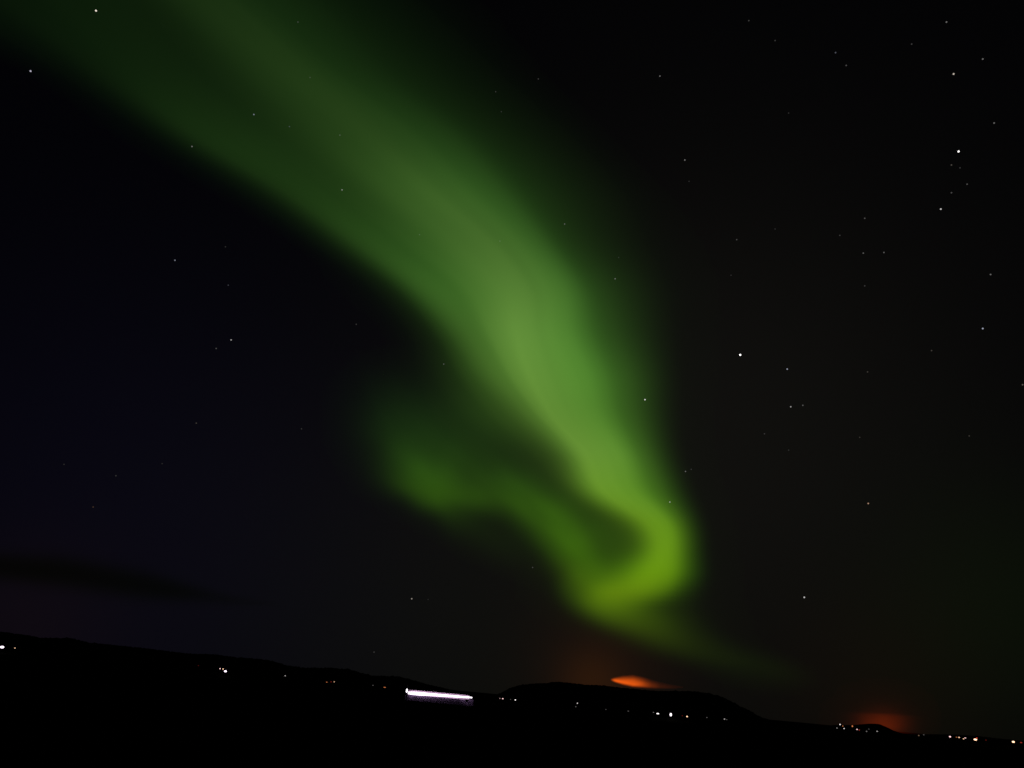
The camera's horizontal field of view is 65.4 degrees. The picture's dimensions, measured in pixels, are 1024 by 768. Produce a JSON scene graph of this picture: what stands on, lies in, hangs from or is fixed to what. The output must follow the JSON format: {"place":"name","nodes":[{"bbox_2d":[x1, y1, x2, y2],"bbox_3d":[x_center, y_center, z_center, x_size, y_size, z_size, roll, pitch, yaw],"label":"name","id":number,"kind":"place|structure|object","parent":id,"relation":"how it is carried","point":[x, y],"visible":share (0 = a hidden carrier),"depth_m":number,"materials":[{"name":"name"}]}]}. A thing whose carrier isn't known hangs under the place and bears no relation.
{"place":"outdoors","nodes":[
{"label":"outdoors","id":0,"kind":"place"},
{"bbox_2d":[0,632,486,703],"bbox_3d":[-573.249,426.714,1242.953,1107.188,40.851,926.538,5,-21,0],"label":"hill","id":1,"kind":"structure","parent":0,"point":[66,652],"depth_m":1095.50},
{"bbox_2d":[0,661,1023,767],"bbox_3d":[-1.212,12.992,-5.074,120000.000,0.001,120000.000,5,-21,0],"label":"ground","id":2,"kind":"structure","parent":0,"point":[59,717],"depth_m":269.42,"materials":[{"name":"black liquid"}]},
{"bbox_2d":[405,685,473,705],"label":"ferry","id":3,"kind":"object","parent":2,"relation":"on","point":[447,698],"visible":0.99,"depth_m":829.08,"materials":[{"name":"paint"}]},
{"bbox_2d":[0,0,1023,740],"label":"sky","id":4,"kind":"structure","parent":0,"point":[536,442],"materials":[{"name":"black"}]},
{"bbox_2d":[481,682,842,738],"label":"flat hill","id":5,"kind":"structure","parent":0,"point":[696,708],"depth_m":1095.81,"materials":[{"name":"black"}]},
{"bbox_2d":[829,724,1023,756],"bbox_3d":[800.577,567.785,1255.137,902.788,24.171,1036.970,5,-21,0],"label":"hills","id":6,"kind":"structure","parent":0,"point":[999,746],"depth_m":1056.58,"materials":[{"name":"black"}]}
]}

